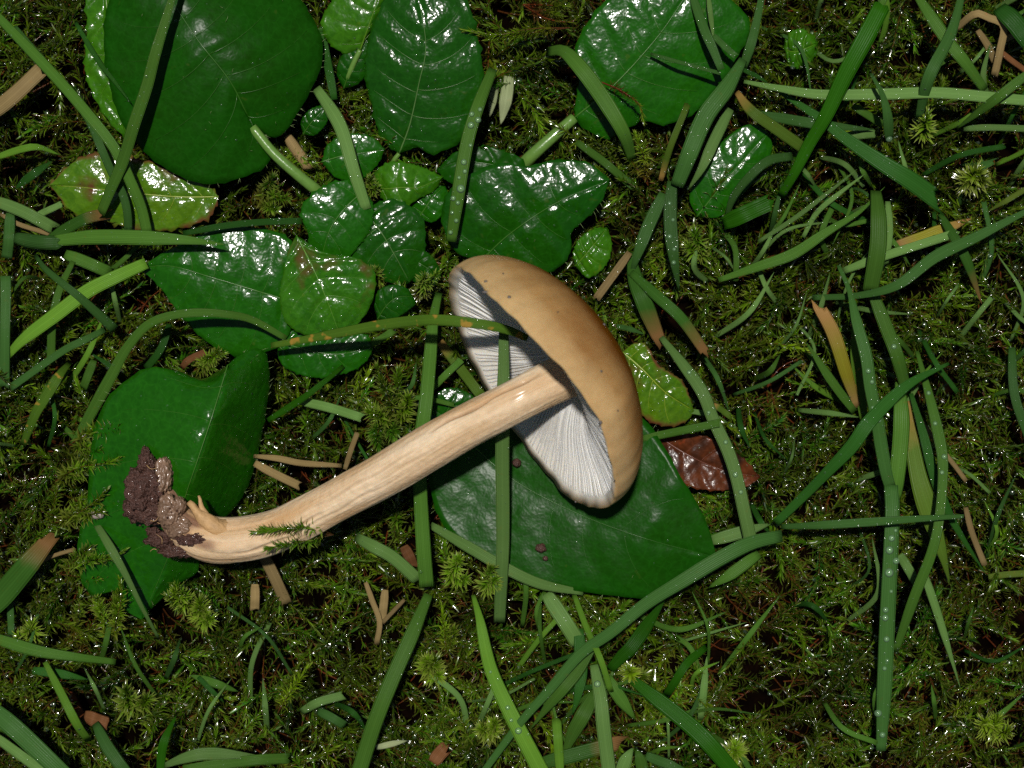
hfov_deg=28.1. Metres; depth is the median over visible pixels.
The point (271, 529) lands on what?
moss sprig
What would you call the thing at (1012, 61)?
straw
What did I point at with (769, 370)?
grass blade
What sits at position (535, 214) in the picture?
broad leaf
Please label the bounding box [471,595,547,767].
grass blade
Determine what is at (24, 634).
moss sprig
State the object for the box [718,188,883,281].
grass blade
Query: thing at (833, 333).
grass blade
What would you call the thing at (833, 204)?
grass blade
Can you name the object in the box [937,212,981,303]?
grass blade
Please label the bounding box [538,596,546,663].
grass blade
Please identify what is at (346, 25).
broad leaf
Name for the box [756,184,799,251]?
grass blade
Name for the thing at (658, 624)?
grass blade
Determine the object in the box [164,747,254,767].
grass blade
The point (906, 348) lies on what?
grass blade
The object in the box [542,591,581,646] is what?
grass blade
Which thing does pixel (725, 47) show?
grass blade
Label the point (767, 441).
grass blade
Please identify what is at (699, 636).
grass blade
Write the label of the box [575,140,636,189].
grass blade
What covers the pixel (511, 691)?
grass blade
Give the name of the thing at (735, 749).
moss sprig
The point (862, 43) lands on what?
grass blade
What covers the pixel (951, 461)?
straw
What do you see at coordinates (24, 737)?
grass blade
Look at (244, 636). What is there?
grass blade
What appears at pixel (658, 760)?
grass blade
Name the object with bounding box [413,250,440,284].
broad leaf
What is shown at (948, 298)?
grass blade
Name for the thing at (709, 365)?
grass blade
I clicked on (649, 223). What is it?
grass blade
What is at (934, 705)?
grass blade
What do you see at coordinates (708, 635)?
grass blade
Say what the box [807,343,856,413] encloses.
grass blade
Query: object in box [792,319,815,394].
grass blade
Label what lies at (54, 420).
grass blade
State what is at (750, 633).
grass blade
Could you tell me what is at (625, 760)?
grass blade
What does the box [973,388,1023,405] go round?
grass blade
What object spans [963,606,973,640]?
grass blade
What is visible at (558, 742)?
grass blade
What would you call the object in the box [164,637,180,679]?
grass blade
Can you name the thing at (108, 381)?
grass blade
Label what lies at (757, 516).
grass blade
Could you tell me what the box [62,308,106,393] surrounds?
grass blade
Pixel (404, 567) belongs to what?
grass blade
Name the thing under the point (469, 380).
grass blade
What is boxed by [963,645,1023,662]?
grass blade
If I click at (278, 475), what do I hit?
straw
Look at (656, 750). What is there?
grass blade
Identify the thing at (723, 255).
grass blade
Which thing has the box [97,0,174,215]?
grass blade
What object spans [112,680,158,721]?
moss sprig
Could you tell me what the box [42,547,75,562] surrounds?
straw
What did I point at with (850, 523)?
grass blade
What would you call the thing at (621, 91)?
moss sprig
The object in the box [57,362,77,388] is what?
grass blade
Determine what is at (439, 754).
straw
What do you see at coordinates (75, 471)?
moss sprig
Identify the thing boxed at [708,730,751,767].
grass blade
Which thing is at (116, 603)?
moss sprig
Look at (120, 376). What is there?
grass blade
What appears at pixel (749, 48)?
grass blade
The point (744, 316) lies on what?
grass blade
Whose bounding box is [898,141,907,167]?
grass blade
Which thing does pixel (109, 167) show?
grass blade
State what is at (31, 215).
grass blade
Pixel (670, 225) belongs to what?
grass blade
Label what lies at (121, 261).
grass blade
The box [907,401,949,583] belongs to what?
grass blade
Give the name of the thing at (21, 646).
grass blade
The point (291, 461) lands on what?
straw
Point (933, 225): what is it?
grass blade
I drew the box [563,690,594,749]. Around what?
grass blade
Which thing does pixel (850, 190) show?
grass blade
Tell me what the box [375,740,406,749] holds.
grass blade
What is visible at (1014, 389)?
grass blade
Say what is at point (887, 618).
grass blade
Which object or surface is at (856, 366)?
grass blade
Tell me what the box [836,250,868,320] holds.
grass blade
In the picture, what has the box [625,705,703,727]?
grass blade
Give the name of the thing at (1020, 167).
grass blade
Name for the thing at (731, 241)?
grass blade
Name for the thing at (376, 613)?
straw
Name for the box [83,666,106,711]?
grass blade
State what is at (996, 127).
grass blade
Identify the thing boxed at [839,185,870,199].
grass blade
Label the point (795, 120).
grass blade
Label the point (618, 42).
broad leaf
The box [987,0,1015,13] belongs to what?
grass blade
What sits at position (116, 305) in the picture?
grass blade
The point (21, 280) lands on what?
grass blade
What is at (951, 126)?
grass blade
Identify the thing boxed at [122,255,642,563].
mushroom
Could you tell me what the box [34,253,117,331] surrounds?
grass blade
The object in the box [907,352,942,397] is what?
grass blade
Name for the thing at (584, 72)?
grass blade
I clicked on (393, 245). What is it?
broad leaf
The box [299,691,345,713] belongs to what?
grass blade
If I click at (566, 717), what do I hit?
grass blade
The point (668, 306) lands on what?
grass blade
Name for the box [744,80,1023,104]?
grass blade
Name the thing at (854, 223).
grass blade
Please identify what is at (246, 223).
grass blade
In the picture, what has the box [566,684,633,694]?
grass blade
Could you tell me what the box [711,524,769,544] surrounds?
grass blade
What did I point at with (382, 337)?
grass blade
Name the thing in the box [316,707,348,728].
grass blade
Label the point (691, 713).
grass blade
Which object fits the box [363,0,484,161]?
broad leaf
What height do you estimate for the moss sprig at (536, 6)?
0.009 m
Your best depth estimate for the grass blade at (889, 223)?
0.40 m
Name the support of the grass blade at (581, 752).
on the moss
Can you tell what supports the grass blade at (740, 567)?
on the moss
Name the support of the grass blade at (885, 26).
on the moss
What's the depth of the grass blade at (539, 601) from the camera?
0.40 m
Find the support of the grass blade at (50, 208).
on the moss
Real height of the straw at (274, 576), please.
0.003 m
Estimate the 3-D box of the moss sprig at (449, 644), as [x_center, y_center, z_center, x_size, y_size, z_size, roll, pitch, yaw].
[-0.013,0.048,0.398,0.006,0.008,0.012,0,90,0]
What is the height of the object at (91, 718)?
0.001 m
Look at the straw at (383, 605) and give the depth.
0.40 m
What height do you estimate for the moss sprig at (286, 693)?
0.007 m
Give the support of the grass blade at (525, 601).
on the moss
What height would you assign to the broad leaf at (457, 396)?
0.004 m
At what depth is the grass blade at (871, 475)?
0.40 m
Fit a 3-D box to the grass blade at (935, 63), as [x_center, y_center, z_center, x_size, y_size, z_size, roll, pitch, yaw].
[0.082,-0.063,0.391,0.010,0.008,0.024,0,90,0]
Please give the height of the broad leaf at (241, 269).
0.005 m
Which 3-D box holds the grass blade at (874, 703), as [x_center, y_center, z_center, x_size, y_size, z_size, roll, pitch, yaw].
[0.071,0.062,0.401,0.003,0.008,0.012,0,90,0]
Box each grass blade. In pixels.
[0,13,151,230]
[0,143,58,158]
[0,197,59,232]
[0,276,10,388]
[0,442,17,446]
[0,532,58,612]
[0,634,115,664]
[0,705,68,767]
[0,735,42,767]
[1,213,14,259]
[7,602,14,635]
[9,328,105,390]
[10,258,148,357]
[11,275,39,295]
[13,232,61,249]
[13,613,38,675]
[14,25,132,229]
[15,161,51,188]
[20,361,71,446]
[32,667,87,679]
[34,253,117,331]
[38,201,61,214]
[43,661,91,741]
[46,382,56,448]
[47,260,74,364]
[49,209,111,235]
[53,229,223,245]
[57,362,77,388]
[60,423,91,443]
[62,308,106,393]
[63,250,111,275]
[70,308,286,444]
[74,22,130,102]
[80,359,96,390]
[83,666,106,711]
[91,353,125,383]
[92,721,129,767]
[94,525,159,638]
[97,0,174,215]
[97,624,111,667]
[99,245,140,276]
[111,285,121,324]
[120,626,156,695]
[144,324,171,368]
[156,715,176,767]
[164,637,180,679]
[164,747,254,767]
[182,753,290,767]
[183,217,302,234]
[190,675,237,691]
[195,679,230,746]
[197,675,224,702]
[226,606,291,675]
[238,626,262,655]
[248,621,271,707]
[262,678,268,729]
[267,365,344,421]
[271,314,528,347]
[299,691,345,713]
[300,399,365,421]
[311,395,340,439]
[313,86,371,209]
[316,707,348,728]
[318,27,336,99]
[331,702,364,728]
[342,416,367,458]
[352,593,432,767]
[354,533,418,582]
[369,329,395,346]
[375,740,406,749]
[382,395,454,411]
[400,361,416,396]
[413,292,441,587]
[423,670,469,731]
[429,522,582,594]
[434,358,463,390]
[437,339,484,396]
[446,67,496,241]
[465,678,534,702]
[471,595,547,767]
[473,689,493,731]
[482,530,782,767]
[488,85,498,115]
[494,333,509,622]
[499,76,513,123]
[501,701,579,720]
[504,652,573,685]
[510,606,569,677]
[520,583,528,627]
[530,651,593,728]
[534,590,547,628]
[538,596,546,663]
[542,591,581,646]
[543,736,627,767]
[546,44,636,162]
[552,706,571,747]
[552,718,563,767]
[561,680,634,724]
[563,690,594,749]
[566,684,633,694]
[572,594,613,691]
[572,628,587,714]
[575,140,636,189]
[590,660,642,695]
[590,664,615,767]
[603,675,634,719]
[607,600,664,671]
[616,324,643,333]
[616,748,632,767]
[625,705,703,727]
[627,252,664,348]
[629,270,708,357]
[630,676,739,767]
[631,192,664,268]
[635,748,647,767]
[639,612,725,631]
[643,419,719,441]
[644,746,683,755]
[645,752,683,767]
[650,52,720,74]
[658,103,689,180]
[659,336,755,537]
[660,631,699,668]
[661,674,708,744]
[663,645,707,697]
[664,181,679,289]
[666,622,746,646]
[666,716,669,758]
[671,58,746,187]
[688,107,733,189]
[689,661,719,694]
[690,0,723,70]
[691,250,709,284]
[691,409,739,431]
[692,592,710,664]
[694,707,758,714]
[695,348,728,410]
[698,657,707,719]
[707,0,713,35]
[707,243,732,268]
[708,550,761,587]
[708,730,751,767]
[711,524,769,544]
[712,273,773,337]
[713,34,738,58]
[714,225,738,280]
[714,403,731,419]
[717,596,779,675]
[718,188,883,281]
[720,194,773,228]
[725,152,792,213]
[732,360,802,396]
[734,90,802,150]
[736,404,749,447]
[742,0,763,67]
[743,68,767,82]
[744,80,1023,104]
[749,503,769,531]
[751,354,780,380]
[752,223,776,263]
[753,411,787,460]
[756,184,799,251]
[757,271,782,308]
[758,169,856,242]
[761,26,812,99]
[761,111,873,130]
[766,222,829,249]
[769,182,782,238]
[773,292,806,353]
[773,362,948,524]
[778,2,888,197]
[778,92,943,215]
[781,514,963,528]
[782,438,795,473]
[785,601,832,627]
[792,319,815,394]
[794,368,842,403]
[796,408,858,417]
[800,171,870,226]
[801,167,814,185]
[802,175,862,237]
[804,347,820,372]
[805,273,829,343]
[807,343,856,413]
[811,300,858,407]
[812,210,1023,299]
[813,0,823,22]
[817,51,844,62]
[818,155,865,187]
[819,206,834,261]
[820,212,868,226]
[822,702,877,744]
[833,156,853,243]
[834,301,912,314]
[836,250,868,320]
[837,75,858,109]
[837,265,895,485]
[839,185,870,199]
[843,229,959,273]
[846,527,870,587]
[846,538,881,623]
[848,130,874,138]
[850,326,866,419]
[851,103,882,127]
[852,204,870,211]
[853,456,924,482]
[857,155,876,190]
[863,190,886,290]
[867,225,911,267]
[869,73,893,141]
[869,296,911,393]
[872,686,876,722]
[875,0,889,54]
[876,485,899,750]
[877,324,915,359]
[877,388,912,469]
[884,201,892,264]
[891,382,909,499]
[894,351,947,651]
[896,218,970,245]
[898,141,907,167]
[898,553,916,584]
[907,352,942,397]
[907,381,921,402]
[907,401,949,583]
[909,393,985,574]
[915,0,963,119]
[915,0,987,90]
[916,329,959,393]
[918,567,960,689]
[919,56,951,71]
[921,144,1005,176]
[931,685,937,721]
[932,102,983,136]
[932,211,943,265]
[936,284,959,318]
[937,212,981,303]
[937,462,990,493]
[953,47,984,78]
[955,72,1023,129]
[955,296,992,342]
[958,160,993,208]
[959,158,996,165]
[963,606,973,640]
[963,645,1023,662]
[964,124,1023,131]
[967,693,1023,725]
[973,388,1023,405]
[974,0,988,8]
[978,201,993,289]
[980,45,994,110]
[983,501,998,555]
[985,476,1015,559]
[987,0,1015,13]
[988,187,1023,211]
[988,570,1023,578]
[993,3,1023,47]
[994,348,1023,376]
[995,149,1023,165]
[996,252,1023,341]
[999,91,1023,140]
[1005,303,1023,322]
[1007,159,1023,186]
[1008,347,1023,435]
[1009,705,1023,747]
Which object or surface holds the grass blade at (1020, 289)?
on the moss
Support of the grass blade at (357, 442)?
on the moss
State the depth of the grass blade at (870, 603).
0.40 m
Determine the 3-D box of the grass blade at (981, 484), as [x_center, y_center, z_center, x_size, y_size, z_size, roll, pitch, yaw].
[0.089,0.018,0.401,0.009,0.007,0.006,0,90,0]
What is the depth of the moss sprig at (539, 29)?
0.39 m
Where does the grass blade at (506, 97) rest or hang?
on the moss
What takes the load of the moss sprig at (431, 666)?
on the moss
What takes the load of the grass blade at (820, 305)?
on the moss
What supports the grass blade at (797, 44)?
on the moss
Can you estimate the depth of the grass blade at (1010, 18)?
0.39 m
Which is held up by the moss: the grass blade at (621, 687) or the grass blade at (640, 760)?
the grass blade at (640, 760)
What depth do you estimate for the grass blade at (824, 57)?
0.40 m
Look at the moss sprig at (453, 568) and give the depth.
0.40 m
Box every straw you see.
[0,64,45,115]
[0,213,49,234]
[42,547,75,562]
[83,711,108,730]
[180,350,207,369]
[250,584,259,610]
[253,460,301,489]
[254,454,341,467]
[259,557,291,605]
[284,134,312,169]
[343,432,358,469]
[364,582,381,644]
[379,589,388,619]
[382,598,405,623]
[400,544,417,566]
[429,740,457,765]
[593,250,631,300]
[924,422,967,482]
[957,10,1007,77]
[963,507,986,565]
[975,29,994,64]
[1003,51,1023,71]
[1006,34,1013,41]
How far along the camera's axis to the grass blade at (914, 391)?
0.40 m
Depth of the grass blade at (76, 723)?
0.40 m
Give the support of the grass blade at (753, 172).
on the moss
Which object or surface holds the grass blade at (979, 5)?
on the moss
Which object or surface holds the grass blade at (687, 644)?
on the moss
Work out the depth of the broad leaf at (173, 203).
0.40 m
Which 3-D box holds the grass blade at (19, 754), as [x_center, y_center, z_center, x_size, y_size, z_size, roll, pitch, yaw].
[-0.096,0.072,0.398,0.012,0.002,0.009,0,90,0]
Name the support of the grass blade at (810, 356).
on the moss
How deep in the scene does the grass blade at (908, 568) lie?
0.40 m
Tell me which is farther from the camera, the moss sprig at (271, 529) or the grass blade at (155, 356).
the grass blade at (155, 356)
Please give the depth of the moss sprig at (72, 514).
0.39 m
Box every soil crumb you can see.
[511,458,520,467]
[535,543,546,552]
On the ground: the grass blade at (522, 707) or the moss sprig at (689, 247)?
the moss sprig at (689, 247)
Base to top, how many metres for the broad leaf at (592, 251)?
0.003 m
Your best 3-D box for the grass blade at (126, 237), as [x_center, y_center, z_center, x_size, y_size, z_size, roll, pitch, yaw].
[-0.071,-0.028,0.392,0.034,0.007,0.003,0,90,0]
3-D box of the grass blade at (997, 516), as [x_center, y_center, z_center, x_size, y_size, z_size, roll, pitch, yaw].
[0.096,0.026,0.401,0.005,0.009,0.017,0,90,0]
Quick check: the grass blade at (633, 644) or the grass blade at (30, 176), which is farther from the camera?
the grass blade at (30, 176)
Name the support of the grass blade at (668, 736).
on the ground
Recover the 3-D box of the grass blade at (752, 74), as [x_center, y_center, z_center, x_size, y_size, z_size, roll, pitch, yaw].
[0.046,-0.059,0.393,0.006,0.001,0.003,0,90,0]
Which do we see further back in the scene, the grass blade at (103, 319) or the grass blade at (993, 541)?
the grass blade at (993, 541)
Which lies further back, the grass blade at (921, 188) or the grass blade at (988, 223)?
the grass blade at (988, 223)
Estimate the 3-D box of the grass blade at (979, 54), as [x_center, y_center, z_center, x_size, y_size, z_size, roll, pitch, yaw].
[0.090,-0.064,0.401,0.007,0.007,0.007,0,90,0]
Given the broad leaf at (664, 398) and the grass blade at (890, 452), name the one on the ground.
the broad leaf at (664, 398)
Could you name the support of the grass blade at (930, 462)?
on the moss
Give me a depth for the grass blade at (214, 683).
0.40 m
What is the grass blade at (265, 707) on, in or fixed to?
on the moss
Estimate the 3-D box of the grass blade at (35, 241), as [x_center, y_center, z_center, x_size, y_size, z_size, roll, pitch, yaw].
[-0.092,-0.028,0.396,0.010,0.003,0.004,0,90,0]
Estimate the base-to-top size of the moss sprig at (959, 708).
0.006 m
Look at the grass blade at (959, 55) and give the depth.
0.39 m
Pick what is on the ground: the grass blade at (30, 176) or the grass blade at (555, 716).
the grass blade at (30, 176)
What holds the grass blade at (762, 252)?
on the moss
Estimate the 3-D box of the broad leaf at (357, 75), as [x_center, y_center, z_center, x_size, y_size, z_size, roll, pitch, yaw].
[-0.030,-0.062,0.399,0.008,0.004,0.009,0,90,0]
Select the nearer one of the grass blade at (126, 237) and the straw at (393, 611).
the grass blade at (126, 237)
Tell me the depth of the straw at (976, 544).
0.40 m
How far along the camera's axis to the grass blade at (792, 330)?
0.40 m
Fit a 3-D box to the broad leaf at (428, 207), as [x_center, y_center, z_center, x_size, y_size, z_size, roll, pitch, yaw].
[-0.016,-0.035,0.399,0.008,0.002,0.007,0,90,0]
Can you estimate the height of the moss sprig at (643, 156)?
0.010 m
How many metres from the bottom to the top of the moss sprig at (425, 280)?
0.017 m
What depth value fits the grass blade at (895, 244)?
0.40 m
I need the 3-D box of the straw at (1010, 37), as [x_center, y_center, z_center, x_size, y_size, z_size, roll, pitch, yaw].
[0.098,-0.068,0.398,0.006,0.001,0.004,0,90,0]
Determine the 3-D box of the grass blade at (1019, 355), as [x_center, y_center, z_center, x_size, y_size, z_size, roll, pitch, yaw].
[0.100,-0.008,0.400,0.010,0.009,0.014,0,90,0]
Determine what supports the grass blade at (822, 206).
on the moss
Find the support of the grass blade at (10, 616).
on the moss
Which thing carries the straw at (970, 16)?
on the moss
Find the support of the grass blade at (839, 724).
on the moss
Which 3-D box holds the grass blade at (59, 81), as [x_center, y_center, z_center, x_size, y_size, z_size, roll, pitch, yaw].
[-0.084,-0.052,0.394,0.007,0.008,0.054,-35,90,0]
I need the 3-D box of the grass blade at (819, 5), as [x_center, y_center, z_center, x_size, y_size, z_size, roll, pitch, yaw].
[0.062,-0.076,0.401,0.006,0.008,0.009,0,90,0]
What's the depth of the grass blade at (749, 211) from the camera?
0.40 m
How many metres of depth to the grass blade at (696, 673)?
0.40 m
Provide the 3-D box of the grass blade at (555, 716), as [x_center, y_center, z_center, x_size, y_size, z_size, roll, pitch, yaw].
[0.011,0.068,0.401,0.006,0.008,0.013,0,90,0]
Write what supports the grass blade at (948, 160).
on the moss
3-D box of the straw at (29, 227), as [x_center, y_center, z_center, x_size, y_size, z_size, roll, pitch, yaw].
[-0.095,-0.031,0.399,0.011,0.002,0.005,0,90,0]
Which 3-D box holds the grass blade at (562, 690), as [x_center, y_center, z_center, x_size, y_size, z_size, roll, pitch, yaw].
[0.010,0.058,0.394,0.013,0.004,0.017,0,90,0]
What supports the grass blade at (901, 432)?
on the moss
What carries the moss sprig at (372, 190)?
on the ground
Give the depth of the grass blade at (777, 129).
0.39 m
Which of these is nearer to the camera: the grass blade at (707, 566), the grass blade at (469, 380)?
the grass blade at (707, 566)
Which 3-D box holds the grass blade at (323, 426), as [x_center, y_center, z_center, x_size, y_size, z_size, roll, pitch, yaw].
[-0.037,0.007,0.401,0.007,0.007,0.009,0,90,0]
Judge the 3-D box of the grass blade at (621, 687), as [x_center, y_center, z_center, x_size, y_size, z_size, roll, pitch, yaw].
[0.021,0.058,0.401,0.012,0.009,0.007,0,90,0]
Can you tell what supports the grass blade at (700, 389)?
on the moss
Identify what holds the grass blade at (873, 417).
on the moss
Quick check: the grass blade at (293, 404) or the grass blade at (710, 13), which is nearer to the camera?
the grass blade at (710, 13)
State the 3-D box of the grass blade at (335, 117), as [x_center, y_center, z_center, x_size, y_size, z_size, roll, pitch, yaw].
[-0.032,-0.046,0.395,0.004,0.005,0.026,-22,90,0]
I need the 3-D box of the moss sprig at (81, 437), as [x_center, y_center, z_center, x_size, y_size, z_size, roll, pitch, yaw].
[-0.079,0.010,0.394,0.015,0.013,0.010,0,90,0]
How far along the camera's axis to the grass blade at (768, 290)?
0.40 m
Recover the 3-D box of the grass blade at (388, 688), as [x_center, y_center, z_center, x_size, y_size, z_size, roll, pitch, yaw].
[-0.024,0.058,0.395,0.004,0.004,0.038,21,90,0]
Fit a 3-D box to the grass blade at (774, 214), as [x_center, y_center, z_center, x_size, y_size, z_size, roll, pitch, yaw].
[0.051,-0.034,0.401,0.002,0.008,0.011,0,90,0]
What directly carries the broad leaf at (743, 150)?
on the ground
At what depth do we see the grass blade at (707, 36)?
0.39 m
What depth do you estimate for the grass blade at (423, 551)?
0.39 m
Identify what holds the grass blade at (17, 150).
on the moss
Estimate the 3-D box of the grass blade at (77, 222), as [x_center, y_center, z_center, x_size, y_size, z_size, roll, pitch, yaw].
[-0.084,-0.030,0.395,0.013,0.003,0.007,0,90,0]
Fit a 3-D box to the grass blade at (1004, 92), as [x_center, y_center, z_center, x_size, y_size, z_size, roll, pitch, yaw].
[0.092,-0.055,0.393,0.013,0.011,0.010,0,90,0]
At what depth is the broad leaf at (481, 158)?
0.40 m
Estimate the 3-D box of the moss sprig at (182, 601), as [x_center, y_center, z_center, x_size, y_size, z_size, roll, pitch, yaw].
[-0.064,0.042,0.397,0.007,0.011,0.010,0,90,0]
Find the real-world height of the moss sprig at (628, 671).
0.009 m
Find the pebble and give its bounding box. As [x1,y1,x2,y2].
[91,511,103,518]
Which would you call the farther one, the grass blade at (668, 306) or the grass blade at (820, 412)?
the grass blade at (820, 412)
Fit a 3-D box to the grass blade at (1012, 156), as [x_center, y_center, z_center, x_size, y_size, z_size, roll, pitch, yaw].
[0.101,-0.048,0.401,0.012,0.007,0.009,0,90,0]
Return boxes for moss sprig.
[12,616,45,652]
[54,486,110,528]
[55,446,123,486]
[57,540,129,588]
[69,418,120,456]
[90,573,130,643]
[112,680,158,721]
[162,578,196,621]
[186,593,218,634]
[192,345,228,377]
[248,518,333,553]
[254,171,292,216]
[275,661,312,712]
[363,361,418,432]
[364,412,405,452]
[365,172,381,200]
[370,264,391,289]
[411,269,439,304]
[413,649,447,690]
[432,600,460,660]
[438,551,473,591]
[459,18,569,44]
[471,714,505,747]
[474,562,502,599]
[523,0,588,26]
[602,80,645,125]
[617,130,655,184]
[618,659,651,688]
[681,224,710,263]
[721,736,749,767]
[908,107,937,146]
[944,692,990,717]
[952,160,990,197]
[972,708,1016,746]
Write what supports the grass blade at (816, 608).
on the moss
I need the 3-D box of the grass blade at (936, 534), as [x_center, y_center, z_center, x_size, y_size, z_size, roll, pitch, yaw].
[0.078,0.023,0.393,0.009,0.011,0.059,0,90,0]
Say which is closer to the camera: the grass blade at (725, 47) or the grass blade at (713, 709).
the grass blade at (725, 47)
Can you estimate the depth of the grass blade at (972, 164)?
0.40 m
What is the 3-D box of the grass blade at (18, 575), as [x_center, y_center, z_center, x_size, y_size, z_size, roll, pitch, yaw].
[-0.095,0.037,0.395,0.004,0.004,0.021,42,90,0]
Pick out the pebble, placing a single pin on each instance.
(95, 517)
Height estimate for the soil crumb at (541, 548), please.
0.002 m
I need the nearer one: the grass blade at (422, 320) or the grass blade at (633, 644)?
the grass blade at (422, 320)
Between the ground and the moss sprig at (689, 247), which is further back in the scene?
the ground
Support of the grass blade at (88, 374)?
on the moss
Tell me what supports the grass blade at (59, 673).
on the moss
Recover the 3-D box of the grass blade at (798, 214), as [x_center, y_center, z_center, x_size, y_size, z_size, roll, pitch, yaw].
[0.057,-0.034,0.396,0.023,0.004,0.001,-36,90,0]
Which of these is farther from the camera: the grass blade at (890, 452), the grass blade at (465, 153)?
the grass blade at (890, 452)
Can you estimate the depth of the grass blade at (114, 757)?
0.40 m
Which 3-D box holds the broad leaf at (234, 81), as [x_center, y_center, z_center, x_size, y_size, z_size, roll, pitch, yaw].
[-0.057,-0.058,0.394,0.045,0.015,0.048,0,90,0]
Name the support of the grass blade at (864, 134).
on the moss
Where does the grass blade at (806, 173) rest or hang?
on the moss
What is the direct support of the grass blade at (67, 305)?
on the moss
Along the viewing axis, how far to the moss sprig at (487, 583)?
0.39 m
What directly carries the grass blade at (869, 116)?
on the moss
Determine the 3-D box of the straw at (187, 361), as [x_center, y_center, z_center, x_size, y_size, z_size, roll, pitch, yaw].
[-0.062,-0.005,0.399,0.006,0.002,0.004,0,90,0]
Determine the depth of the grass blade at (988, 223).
0.40 m
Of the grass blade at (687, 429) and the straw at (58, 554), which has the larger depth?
the straw at (58, 554)
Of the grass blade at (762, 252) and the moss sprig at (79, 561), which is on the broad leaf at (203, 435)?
the moss sprig at (79, 561)
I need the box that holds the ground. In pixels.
[0,0,1023,767]
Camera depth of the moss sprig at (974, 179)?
0.40 m
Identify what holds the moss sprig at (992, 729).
on the moss
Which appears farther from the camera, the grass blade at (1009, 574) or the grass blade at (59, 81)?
the grass blade at (1009, 574)
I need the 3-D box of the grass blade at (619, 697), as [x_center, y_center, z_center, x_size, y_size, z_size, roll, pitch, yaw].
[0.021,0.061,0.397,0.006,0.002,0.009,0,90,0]
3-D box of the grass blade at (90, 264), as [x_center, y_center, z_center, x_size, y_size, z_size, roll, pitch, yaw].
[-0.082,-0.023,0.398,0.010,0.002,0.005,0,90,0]
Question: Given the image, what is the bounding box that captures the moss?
[0,0,1023,767]
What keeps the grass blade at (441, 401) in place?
on the moss
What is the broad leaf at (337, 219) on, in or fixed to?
on the moss
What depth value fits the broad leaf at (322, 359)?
0.40 m
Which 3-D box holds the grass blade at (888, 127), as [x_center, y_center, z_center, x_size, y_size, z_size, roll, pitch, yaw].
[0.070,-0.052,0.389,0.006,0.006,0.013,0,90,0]
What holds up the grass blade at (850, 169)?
on the moss
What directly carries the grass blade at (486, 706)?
on the moss
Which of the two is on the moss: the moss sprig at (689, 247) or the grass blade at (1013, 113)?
the grass blade at (1013, 113)
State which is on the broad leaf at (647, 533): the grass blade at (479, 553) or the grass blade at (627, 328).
the grass blade at (479, 553)
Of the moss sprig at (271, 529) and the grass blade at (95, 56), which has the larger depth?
the grass blade at (95, 56)
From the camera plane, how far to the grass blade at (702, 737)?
0.40 m
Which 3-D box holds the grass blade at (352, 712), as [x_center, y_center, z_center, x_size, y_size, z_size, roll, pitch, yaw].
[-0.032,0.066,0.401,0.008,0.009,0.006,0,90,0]
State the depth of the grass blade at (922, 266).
0.39 m
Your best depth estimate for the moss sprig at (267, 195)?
0.40 m
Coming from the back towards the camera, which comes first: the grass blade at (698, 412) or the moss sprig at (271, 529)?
the grass blade at (698, 412)
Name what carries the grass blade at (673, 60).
on the broad leaf at (618, 42)
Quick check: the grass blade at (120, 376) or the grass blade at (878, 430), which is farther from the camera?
the grass blade at (120, 376)
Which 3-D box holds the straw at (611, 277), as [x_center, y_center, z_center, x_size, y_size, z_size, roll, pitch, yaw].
[0.019,-0.021,0.395,0.008,0.002,0.010,0,90,0]
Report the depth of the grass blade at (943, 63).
0.40 m
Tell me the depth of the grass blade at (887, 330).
0.39 m
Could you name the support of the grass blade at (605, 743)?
on the moss
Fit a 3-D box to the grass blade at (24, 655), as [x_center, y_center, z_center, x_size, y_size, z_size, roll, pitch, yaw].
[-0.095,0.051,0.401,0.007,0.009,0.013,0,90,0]
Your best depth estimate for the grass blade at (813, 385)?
0.40 m
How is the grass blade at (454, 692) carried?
on the moss
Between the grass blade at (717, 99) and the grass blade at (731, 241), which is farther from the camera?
the grass blade at (731, 241)
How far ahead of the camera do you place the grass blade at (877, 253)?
0.39 m
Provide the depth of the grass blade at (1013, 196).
0.40 m
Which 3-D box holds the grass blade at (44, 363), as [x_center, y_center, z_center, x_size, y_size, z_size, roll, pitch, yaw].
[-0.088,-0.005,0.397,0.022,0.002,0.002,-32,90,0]
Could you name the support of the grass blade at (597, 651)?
on the moss
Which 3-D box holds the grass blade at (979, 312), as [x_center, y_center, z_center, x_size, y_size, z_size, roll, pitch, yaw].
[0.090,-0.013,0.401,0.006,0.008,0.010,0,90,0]
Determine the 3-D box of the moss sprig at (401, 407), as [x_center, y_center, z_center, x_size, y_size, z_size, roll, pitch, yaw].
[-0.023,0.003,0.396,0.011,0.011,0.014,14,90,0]
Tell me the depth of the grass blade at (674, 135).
0.40 m
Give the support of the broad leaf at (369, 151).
on the moss
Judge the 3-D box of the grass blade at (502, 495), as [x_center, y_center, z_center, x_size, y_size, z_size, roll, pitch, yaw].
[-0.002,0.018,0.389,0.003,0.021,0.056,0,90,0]
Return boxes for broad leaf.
[50,151,218,231]
[76,348,273,618]
[83,0,125,137]
[99,0,324,192]
[142,227,292,356]
[277,330,372,378]
[279,235,376,334]
[298,178,374,256]
[300,105,327,135]
[320,0,382,78]
[321,133,384,179]
[337,39,367,88]
[351,198,425,283]
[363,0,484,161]
[374,161,442,205]
[374,285,415,319]
[410,185,447,222]
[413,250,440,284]
[428,418,714,598]
[430,387,473,420]
[436,145,524,183]
[441,156,609,272]
[520,0,749,165]
[572,227,612,277]
[623,342,693,427]
[660,433,759,491]
[689,124,771,217]
[783,28,818,69]
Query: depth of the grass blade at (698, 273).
0.40 m
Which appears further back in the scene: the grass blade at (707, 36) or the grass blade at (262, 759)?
the grass blade at (262, 759)
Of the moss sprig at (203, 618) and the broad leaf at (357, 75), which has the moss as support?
the moss sprig at (203, 618)
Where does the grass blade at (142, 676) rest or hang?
on the moss
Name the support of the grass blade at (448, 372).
on the moss
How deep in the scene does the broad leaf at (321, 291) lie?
0.39 m

